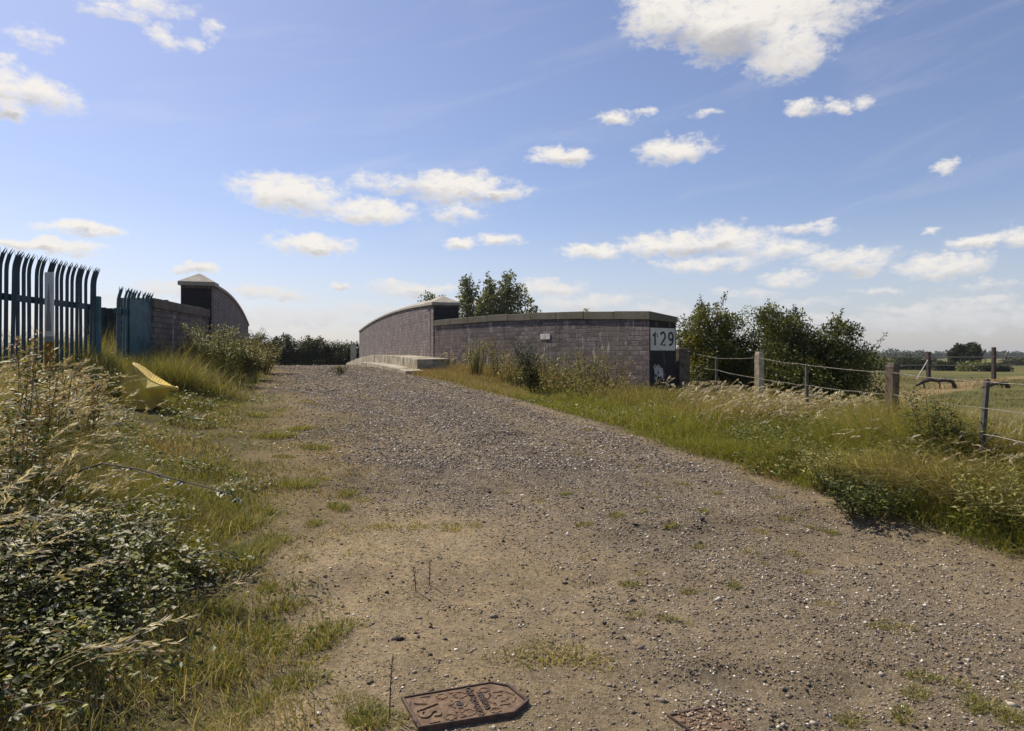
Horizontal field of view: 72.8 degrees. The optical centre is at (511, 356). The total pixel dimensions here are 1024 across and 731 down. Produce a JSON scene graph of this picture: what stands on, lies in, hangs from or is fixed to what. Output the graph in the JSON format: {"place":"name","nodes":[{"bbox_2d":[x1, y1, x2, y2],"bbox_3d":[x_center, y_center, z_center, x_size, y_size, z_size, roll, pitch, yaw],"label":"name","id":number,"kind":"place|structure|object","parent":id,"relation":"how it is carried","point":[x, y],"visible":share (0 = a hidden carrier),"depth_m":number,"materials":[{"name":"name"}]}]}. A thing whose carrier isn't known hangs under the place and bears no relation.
{"place":"outdoors","nodes":[
{"label":"outdoors","id":0,"kind":"place"},
{"bbox_2d":[346,355,449,369],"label":"footway","id":1,"kind":"structure","parent":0,"point":[416,362],"depth_m":22.45,"materials":[{"name":"concrete"}]},
{"bbox_2d":[0,358,1023,730],"bbox_3d":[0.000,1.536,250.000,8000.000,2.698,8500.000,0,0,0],"label":"ground","id":2,"kind":"structure","parent":0,"point":[1016,374],"depth_m":8.88,"materials":[{"name":"soil"}]},
{"bbox_2d":[0,404,62,562],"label":"tall weed","id":3,"kind":"object","parent":2,"relation":"on","point":[22,458],"visible":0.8,"depth_m":3.93,"materials":[{"name":"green plant"}]},
{"bbox_2d":[0,338,65,512],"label":"tall weed","id":4,"kind":"object","parent":2,"relation":"on","point":[25,398],"visible":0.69,"depth_m":4.64,"materials":[{"name":"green plant"}]},
{"bbox_2d":[1,330,70,473],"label":"tall weed","id":5,"kind":"object","parent":2,"relation":"on","point":[48,415],"visible":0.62,"depth_m":5.21,"materials":[{"name":"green plant"}]},
{"bbox_2d":[44,272,53,379],"bbox_3d":[-6.186,-0.071,9.315,0.155,2.110,0.058,0,0,20],"label":"marker board","id":6,"kind":"object","parent":2,"relation":"on","point":[49,310],"visible":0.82,"depth_m":9.29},
{"bbox_2d":[0,248,99,376],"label":"palisade fence","id":7,"kind":"object","parent":2,"relation":"on","point":[15,297],"visible":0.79,"depth_m":10.28,"materials":[{"name":"metal"}]},
{"bbox_2d":[35,367,102,448],"bbox_3d":[-3.789,0.585,5.826,0.574,1.004,0.575,0,0,0],"label":"tall weed","id":8,"kind":"object","parent":2,"relation":"on","point":[70,395],"visible":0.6,"depth_m":5.82,"materials":[{"name":"green plant"}]},
{"bbox_2d":[58,376,116,449],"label":"tall weed","id":9,"kind":"object","parent":2,"relation":"on","point":[95,410],"visible":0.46,"depth_m":6.51,"materials":[{"name":"green plant"}]},
{"bbox_2d":[92,296,100,362],"bbox_3d":[-7.040,-0.110,11.780,0.110,1.820,0.110,0,0,-6],"label":"gate post","id":10,"kind":"object","parent":2,"relation":"on","point":[98,321],"visible":0.27,"depth_m":11.74,"materials":[{"name":"metal"}]},
{"bbox_2d":[0,482,254,730],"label":"bramble bush","id":11,"kind":"object","parent":2,"relation":"on","point":[35,583],"visible":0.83,"depth_m":3.39,"materials":[{"name":"green plant"}]},
{"bbox_2d":[87,300,168,349],"bbox_3d":[-8.737,-0.260,16.297,2.474,2.120,0.175,0,0,0],"label":"board fence","id":12,"kind":"object","parent":2,"relation":"on","point":[108,317],"visible":0.02,"depth_m":16.29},
{"bbox_2d":[52,463,243,506],"bbox_3d":[-2.273,0.948,4.154,1.628,0.597,0.138,0,0,21],"label":"bramble cane","id":13,"kind":"object","parent":2,"relation":"on","point":[217,492],"visible":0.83,"depth_m":4.03,"materials":[{"name":"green plant"}]},
{"bbox_2d":[122,362,178,409],"bbox_3d":[-5.189,0.449,9.947,0.936,0.726,0.548,0,0,0],"label":"yellow bin","id":14,"kind":"object","parent":2,"relation":"on","point":[153,390],"visible":0.91,"depth_m":9.74,"materials":[{"name":"plastic"}]},
{"bbox_2d":[120,274,248,362],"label":"bridge wall","id":15,"kind":"structure","parent":2,"relation":"on","point":[208,301],"depth_m":16.40,"materials":[{"name":"brick"}]},
{"bbox_2d":[113,286,152,364],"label":"palisade gate","id":16,"kind":"structure","parent":15,"relation":"attached to","point":[137,312],"depth_m":12.71,"materials":[{"name":"metal"}]},
{"bbox_2d":[182,336,209,375],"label":"bush","id":17,"kind":"object","parent":2,"relation":"on","point":[196,353],"visible":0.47,"depth_m":13.84,"materials":[{"name":"green plant"}]},
{"bbox_2d":[0,324,399,730],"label":"verge grass","id":18,"kind":"structure","parent":2,"relation":"on","point":[174,367],"depth_m":4.62,"materials":[{"name":"plant"}]},
{"bbox_2d":[180,319,252,380],"bbox_3d":[-6.158,-0.046,14.369,1.417,1.379,1.438,0,0,0],"label":"bush","id":19,"kind":"object","parent":2,"relation":"on","point":[225,352],"visible":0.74,"depth_m":14.23,"materials":[{"name":"green plant"}]},
{"bbox_2d":[204,326,266,378],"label":"bush","id":20,"kind":"object","parent":2,"relation":"on","point":[251,355],"visible":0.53,"depth_m":16.21,"materials":[{"name":"green plant"}]},
{"bbox_2d":[248,332,358,365],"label":"hedge","id":21,"kind":"object","parent":2,"relation":"on","point":[334,354],"visible":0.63,"depth_m":55.65,"materials":[{"name":"green plant"}]},
{"bbox_2d":[347,362,423,373],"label":"kerb","id":22,"kind":"structure","parent":2,"relation":"on","point":[393,367],"depth_m":23.77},
{"bbox_2d":[455,272,483,317],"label":"poplar tree","id":23,"kind":"object","parent":2,"relation":"on","point":[466,300],"visible":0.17,"depth_m":61.50,"materials":[{"name":"green plant"}]},
{"bbox_2d":[462,339,488,376],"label":"wall weed","id":24,"kind":"object","parent":2,"relation":"on","point":[475,368],"depth_m":18.27,"materials":[{"name":"green plant"}]},
{"bbox_2d":[471,271,511,316],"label":"poplar tree","id":25,"kind":"object","parent":2,"relation":"on","point":[490,308],"visible":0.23,"depth_m":59.53,"materials":[{"name":"green plant"}]},
{"bbox_2d":[483,336,507,378],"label":"wall weed","id":26,"kind":"object","parent":2,"relation":"on","point":[493,367],"depth_m":17.51,"materials":[{"name":"green plant"}]},
{"bbox_2d":[489,350,520,380],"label":"wall weed","id":27,"kind":"object","parent":2,"relation":"on","point":[509,356],"depth_m":16.86,"materials":[{"name":"green plant"}]},
{"bbox_2d":[0,351,1023,729],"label":"weed cover","id":28,"kind":"object","parent":2,"relation":"on","point":[198,515],"visible":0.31,"depth_m":5.17,"materials":[{"name":"green plant"}]},
{"bbox_2d":[0,343,1023,726],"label":"tall grass","id":29,"kind":"structure","parent":2,"relation":"on","point":[820,393],"depth_m":5.49,"materials":[{"name":"plant"}]},
{"bbox_2d":[494,269,532,313],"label":"poplar tree","id":30,"kind":"object","parent":2,"relation":"on","point":[514,302],"visible":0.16,"depth_m":60.57,"materials":[{"name":"green plant"}]},
{"bbox_2d":[358,296,677,391],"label":"bridge wall","id":31,"kind":"structure","parent":2,"relation":"on","point":[436,327],"depth_m":18.29,"materials":[{"name":"brick"}]},
{"bbox_2d":[650,328,674,350],"bbox_3d":[3.308,-0.375,15.218,0.780,0.490,0.020,0,0,-36],"label":"number sign","id":32,"kind":"object","parent":31,"relation":"attached to","point":[662,338],"visible":1,"depth_m":15.21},
{"bbox_2d":[498,358,539,385],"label":"wall weed","id":33,"kind":"object","parent":2,"relation":"on","point":[515,376],"depth_m":16.15,"materials":[{"name":"green plant"}]},
{"bbox_2d":[510,337,546,392],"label":"wall weed","id":34,"kind":"object","parent":2,"relation":"on","point":[530,371],"depth_m":14.52,"materials":[{"name":"green plant"}]},
{"bbox_2d":[533,339,563,387],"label":"wall weed","id":35,"kind":"object","parent":2,"relation":"on","point":[544,362],"depth_m":15.63,"materials":[{"name":"green plant"}]},
{"bbox_2d":[528,365,586,393],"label":"wall weed","id":36,"kind":"object","parent":2,"relation":"on","point":[553,381],"depth_m":14.90,"materials":[{"name":"green plant"}]},
{"bbox_2d":[543,352,588,388],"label":"wall weed","id":37,"kind":"object","parent":2,"relation":"on","point":[565,371],"depth_m":15.40,"materials":[{"name":"green plant"}]},
{"bbox_2d":[542,372,606,394],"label":"wall weed","id":38,"kind":"object","parent":2,"relation":"on","point":[579,387],"depth_m":14.21,"materials":[{"name":"green plant"}]},
{"bbox_2d":[563,347,609,389],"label":"wall weed","id":39,"kind":"object","parent":2,"relation":"on","point":[589,366],"depth_m":14.87,"materials":[{"name":"green plant"}]},
{"bbox_2d":[573,374,634,396],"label":"wall weed","id":40,"kind":"object","parent":2,"relation":"on","point":[608,381],"depth_m":13.71,"materials":[{"name":"green plant"}]},
{"bbox_2d":[588,353,634,390],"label":"wall weed","id":41,"kind":"object","parent":2,"relation":"on","point":[607,371],"depth_m":14.71,"materials":[{"name":"green plant"}]},
{"bbox_2d":[609,378,662,392],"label":"wall weed","id":42,"kind":"object","parent":2,"relation":"on","point":[641,384],"depth_m":14.21,"materials":[{"name":"green plant"}]},
{"bbox_2d":[278,348,1023,358],"bbox_3d":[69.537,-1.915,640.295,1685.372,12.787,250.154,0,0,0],"label":"distant wood","id":43,"kind":"object","parent":2,"relation":"on","point":[1004,354],"visible":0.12,"depth_m":560.38,"materials":[{"name":"green plant"}]},
{"bbox_2d":[676,348,689,388],"bbox_3d":[3.849,0.806,15.900,0.330,1.988,0.330,0,0,-29],"label":"stone stub","id":44,"kind":"object","parent":2,"relation":"on","point":[682,366],"visible":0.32,"depth_m":15.75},
{"bbox_2d":[676,291,764,391],"bbox_3d":[5.194,0.104,17.696,2.503,3.469,2.919,0,0,0],"label":"hawthorn bush","id":45,"kind":"object","parent":2,"relation":"on","point":[719,344],"visible":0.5,"depth_m":17.19,"materials":[{"name":"green plant"}]},
{"bbox_2d":[721,299,851,403],"bbox_3d":[6.785,0.631,17.010,3.215,4.189,2.886,0,0,-36],"label":"hawthorn bush","id":46,"kind":"object","parent":2,"relation":"on","point":[775,336],"visible":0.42,"depth_m":16.55,"materials":[{"name":"green plant"}]},
{"bbox_2d":[796,442,867,492],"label":"verge weed","id":47,"kind":"object","parent":2,"relation":"on","point":[815,471],"visible":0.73,"depth_m":6.29,"materials":[{"name":"green plant"}]},
{"bbox_2d":[792,308,894,407],"bbox_3d":[7.906,0.801,16.631,2.960,3.932,2.955,0,0,16],"label":"hawthorn bush","id":48,"kind":"object","parent":2,"relation":"on","point":[835,346],"visible":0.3,"depth_m":16.18,"materials":[{"name":"green plant"}]},
{"bbox_2d":[687,351,1023,466],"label":"wire fence","id":49,"kind":"object","parent":2,"relation":"on","point":[892,372],"visible":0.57,"depth_m":7.97,"materials":[{"name":"brown wood"}]},
{"bbox_2d":[887,354,923,369],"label":"field bush","id":50,"kind":"object","parent":2,"relation":"on","point":[901,359],"visible":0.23,"depth_m":103.27,"materials":[{"name":"green plant"}]},
{"bbox_2d":[868,424,951,475],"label":"verge weed","id":51,"kind":"object","parent":2,"relation":"on","point":[902,445],"visible":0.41,"depth_m":6.32,"materials":[{"name":"green plant"}]},
{"bbox_2d":[901,354,945,369],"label":"field bush","id":52,"kind":"object","parent":2,"relation":"on","point":[919,362],"visible":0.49,"depth_m":101.34,"materials":[{"name":"green plant"}]},
{"bbox_2d":[899,385,966,461],"bbox_3d":[4.028,0.752,6.586,0.590,0.941,0.641,0,0,0],"label":"verge weed","id":53,"kind":"object","parent":2,"relation":"on","point":[929,436],"visible":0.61,"depth_m":6.58,"materials":[{"name":"green plant"}]},
{"bbox_2d":[915,378,956,388],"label":"fallen bough","id":54,"kind":"object","parent":2,"relation":"on","point":[953,383],"visible":0.83,"depth_m":44.57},
{"bbox_2d":[858,347,1023,378],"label":"field fence","id":55,"kind":"object","parent":2,"relation":"on","point":[993,363],"visible":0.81,"depth_m":59.88,"materials":[{"name":"wood"}]},
{"bbox_2d":[931,360,960,370],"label":"field bush","id":56,"kind":"object","parent":2,"relation":"on","point":[935,367],"visible":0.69,"depth_m":95.32,"materials":[{"name":"green plant"}]},
{"bbox_2d":[927,398,997,465],"bbox_3d":[4.090,0.817,6.376,0.592,0.848,0.599,0,0,43],"label":"verge weed","id":57,"kind":"object","parent":2,"relation":"on","point":[956,437],"visible":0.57,"depth_m":6.35,"materials":[{"name":"green plant"}]},
{"bbox_2d":[946,341,984,363],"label":"oak tree","id":58,"kind":"object","parent":2,"relation":"on","point":[971,351],"visible":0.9,"depth_m":107.17,"materials":[{"name":"green plant"}]},
{"bbox_2d":[955,358,999,370],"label":"field bush","id":59,"kind":"object","parent":2,"relation":"on","point":[968,368],"visible":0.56,"depth_m":91.36,"materials":[{"name":"green plant"}]},
{"bbox_2d":[932,461,1023,538],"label":"verge weed","id":60,"kind":"object","parent":2,"relation":"on","point":[990,507],"visible":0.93,"depth_m":5.05,"materials":[{"name":"green plant"}]},
{"bbox_2d":[977,363,1013,371],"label":"field bush","id":61,"kind":"object","parent":2,"relation":"on","point":[1001,367],"visible":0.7,"depth_m":89.36,"materials":[{"name":"green plant"}]},
{"bbox_2d":[998,356,1023,364],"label":"field bush","id":62,"kind":"object","parent":2,"relation":"on","point":[1018,361],"visible":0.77,"depth_m":149.00,"materials":[{"name":"green plant"}]},
{"bbox_2d":[0,0,1023,352],"label":"sky","id":63,"kind":"structure","parent":0,"point":[329,165],"materials":[{"name":"blue"}]},
{"bbox_2d":[36,365,1023,730],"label":"gravel track","id":64,"kind":"structure","parent":0,"point":[453,575],"depth_m":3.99,"materials":[{"name":"gravel"}]},
{"bbox_2d":[174,651,237,672],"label":"grass tuft","id":65,"kind":"object","parent":64,"relation":"on","point":[204,663],"visible":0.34,"depth_m":3.14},
{"bbox_2d":[184,543,238,567],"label":"grass tuft","id":66,"kind":"object","parent":64,"relation":"on","point":[216,555],"visible":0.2,"depth_m":4.36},
{"bbox_2d":[188,596,247,620],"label":"grass tuft","id":67,"kind":"object","parent":64,"relation":"on","point":[221,607],"visible":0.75,"depth_m":3.73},
{"bbox_2d":[203,653,251,687],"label":"grass tuft","id":68,"kind":"object","parent":64,"relation":"on","point":[226,676],"visible":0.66,"depth_m":3.07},
{"bbox_2d":[207,540,272,574],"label":"grass tuft","id":69,"kind":"object","parent":64,"relation":"on","point":[245,567],"visible":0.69,"depth_m":4.30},
{"bbox_2d":[215,511,270,534],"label":"grass tuft","id":70,"kind":"object","parent":64,"relation":"on","point":[240,522],"visible":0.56,"depth_m":5.01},
{"bbox_2d":[222,620,272,643],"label":"grass tuft","id":71,"kind":"object","parent":64,"relation":"on","point":[245,629],"visible":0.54,"depth_m":3.47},
{"bbox_2d":[236,535,281,557],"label":"grass tuft","id":72,"kind":"object","parent":64,"relation":"on","point":[274,544],"visible":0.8,"depth_m":4.56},
{"bbox_2d":[237,339,285,373],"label":"bush","id":73,"kind":"object","parent":64,"relation":"on","point":[264,367],"visible":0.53,"depth_m":19.34,"materials":[{"name":"green plant"}]},
{"bbox_2d":[228,683,295,720],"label":"grass tuft","id":74,"kind":"object","parent":64,"relation":"on","point":[265,698],"visible":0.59,"depth_m":2.83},
{"bbox_2d":[249,504,282,514],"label":"grass tuft","id":75,"kind":"object","parent":64,"relation":"on","point":[269,512],"visible":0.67,"depth_m":5.36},
{"bbox_2d":[245,617,298,652],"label":"grass tuft","id":76,"kind":"object","parent":64,"relation":"on","point":[275,633],"visible":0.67,"depth_m":3.44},
{"bbox_2d":[253,530,292,543],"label":"grass tuft","id":77,"kind":"object","parent":64,"relation":"on","point":[281,536],"visible":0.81,"depth_m":4.74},
{"bbox_2d":[248,429,299,438],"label":"grass tuft","id":78,"kind":"object","parent":64,"relation":"on","point":[276,435],"visible":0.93,"depth_m":8.37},
{"bbox_2d":[254,594,311,614],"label":"grass tuft","id":79,"kind":"object","parent":64,"relation":"on","point":[266,608],"visible":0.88,"depth_m":3.77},
{"bbox_2d":[263,476,322,489],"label":"grass tuft","id":80,"kind":"object","parent":64,"relation":"on","point":[296,485],"visible":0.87,"depth_m":6.13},
{"bbox_2d":[266,664,336,691],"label":"grass tuft","id":81,"kind":"object","parent":64,"relation":"on","point":[279,681],"visible":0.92,"depth_m":2.97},
{"bbox_2d":[285,423,318,431],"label":"grass tuft","id":82,"kind":"object","parent":64,"relation":"on","point":[297,428],"visible":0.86,"depth_m":8.92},
{"bbox_2d":[298,442,332,449],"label":"grass tuft","id":83,"kind":"object","parent":64,"relation":"on","point":[312,445],"visible":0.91,"depth_m":7.78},
{"bbox_2d":[303,518,327,527],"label":"grass tuft","id":84,"kind":"object","parent":64,"relation":"on","point":[312,522],"visible":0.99,"depth_m":5.09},
{"bbox_2d":[289,649,343,666],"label":"grass tuft","id":85,"kind":"object","parent":64,"relation":"on","point":[303,663],"visible":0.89,"depth_m":3.15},
{"bbox_2d":[292,630,350,654],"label":"grass tuft","id":86,"kind":"object","parent":64,"relation":"on","point":[316,645],"visible":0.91,"depth_m":3.27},
{"bbox_2d":[305,613,356,643],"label":"grass tuft","id":87,"kind":"object","parent":64,"relation":"on","point":[331,626],"visible":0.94,"depth_m":3.41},
{"bbox_2d":[316,684,357,707],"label":"grass tuft","id":88,"kind":"object","parent":64,"relation":"on","point":[335,695],"visible":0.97,"depth_m":2.85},
{"bbox_2d":[325,499,350,511],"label":"grass tuft","id":89,"kind":"object","parent":64,"relation":"on","point":[338,504],"visible":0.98,"depth_m":5.49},
{"bbox_2d":[334,488,362,498],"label":"grass tuft","id":90,"kind":"object","parent":64,"relation":"on","point":[345,492],"visible":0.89,"depth_m":6.03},
{"bbox_2d":[336,689,390,726],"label":"grass tuft","id":91,"kind":"object","parent":64,"relation":"on","point":[360,706],"visible":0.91,"depth_m":2.77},
{"bbox_2d":[337,703,416,730],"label":"grass tuft","id":92,"kind":"object","parent":64,"relation":"on","point":[356,718],"visible":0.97,"depth_m":2.68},
{"bbox_2d":[434,518,462,531],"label":"grass tuft","id":93,"kind":"object","parent":64,"relation":"on","point":[451,527],"visible":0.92,"depth_m":5.09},
{"bbox_2d":[401,681,528,730],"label":"inspection cover","id":94,"kind":"object","parent":64,"relation":"on","point":[440,710],"visible":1,"depth_m":2.77,"materials":[{"name":"metal"}]},
{"bbox_2d":[0,357,1021,730],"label":"dry grass","id":95,"kind":"structure","parent":64,"relation":"on","point":[462,375],"depth_m":7.26,"materials":[{"name":"plant"}]},
{"bbox_2d":[475,645,549,670],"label":"grass tuft","id":96,"kind":"object","parent":64,"relation":"on","point":[520,657],"visible":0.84,"depth_m":3.19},
{"bbox_2d":[515,633,553,657],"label":"grass tuft","id":97,"kind":"object","parent":64,"relation":"on","point":[528,646],"visible":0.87,"depth_m":3.32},
{"bbox_2d":[514,640,597,665],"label":"grass tuft","id":98,"kind":"object","parent":64,"relation":"on","point":[559,647],"visible":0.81,"depth_m":3.23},
{"bbox_2d":[554,647,619,671],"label":"grass tuft","id":99,"kind":"object","parent":64,"relation":"on","point":[592,661],"visible":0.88,"depth_m":3.17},
{"bbox_2d":[667,705,751,730],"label":"inspection cover","id":100,"kind":"object","parent":64,"relation":"on","point":[683,722],"visible":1,"depth_m":2.72,"materials":[{"name":"metal"}]},
{"bbox_2d":[677,706,749,730],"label":"spilled soil","id":101,"kind":"structure","parent":100,"relation":"on","point":[689,714],"depth_m":2.72,"materials":[{"name":"soil"}]},
{"bbox_2d":[829,707,869,727],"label":"grass tuft","id":102,"kind":"object","parent":64,"relation":"on","point":[845,720],"visible":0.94,"depth_m":2.86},
{"bbox_2d":[813,465,926,525],"bbox_3d":[2.849,1.134,5.560,0.730,0.422,0.780,0,0,-24],"label":"verge weed","id":103,"kind":"object","parent":64,"relation":"on","point":[859,498],"visible":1,"depth_m":5.52,"materials":[{"name":"green plant"}]},
{"bbox_2d":[871,614,922,636],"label":"grass tuft","id":104,"kind":"object","parent":64,"relation":"on","point":[885,621],"visible":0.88,"depth_m":3.59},
{"bbox_2d":[888,702,920,725],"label":"grass tuft","id":105,"kind":"object","parent":64,"relation":"on","point":[899,720],"visible":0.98,"depth_m":2.82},
{"bbox_2d":[901,682,932,701],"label":"grass tuft","id":106,"kind":"object","parent":64,"relation":"on","point":[918,691],"visible":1,"depth_m":2.97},
{"bbox_2d":[899,666,943,682],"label":"grass tuft","id":107,"kind":"object","parent":64,"relation":"on","point":[932,677],"visible":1,"depth_m":3.10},
{"bbox_2d":[931,672,976,692],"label":"grass tuft","id":108,"kind":"object","parent":64,"relation":"on","point":[962,681],"visible":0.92,"depth_m":3.04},
{"bbox_2d":[952,693,988,714],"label":"grass tuft","id":109,"kind":"object","parent":64,"relation":"on","point":[971,709],"visible":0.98,"depth_m":2.88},
{"bbox_2d":[967,691,1018,720],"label":"grass tuft","id":110,"kind":"object","parent":64,"relation":"on","point":[994,709],"visible":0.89,"depth_m":2.87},
{"bbox_2d":[992,704,1023,727],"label":"grass tuft","id":111,"kind":"object","parent":64,"relation":"on","point":[1016,717],"visible":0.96,"depth_m":2.79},
{"bbox_2d":[512,373,1023,559],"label":"roadside grass","id":112,"kind":"structure","parent":0,"point":[713,446],"depth_m":7.17,"materials":[{"name":"plant"}]},
{"bbox_2d":[855,376,1023,429],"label":"field grass","id":113,"kind":"structure","parent":0,"point":[977,381],"depth_m":45.08,"materials":[{"name":"plant"}]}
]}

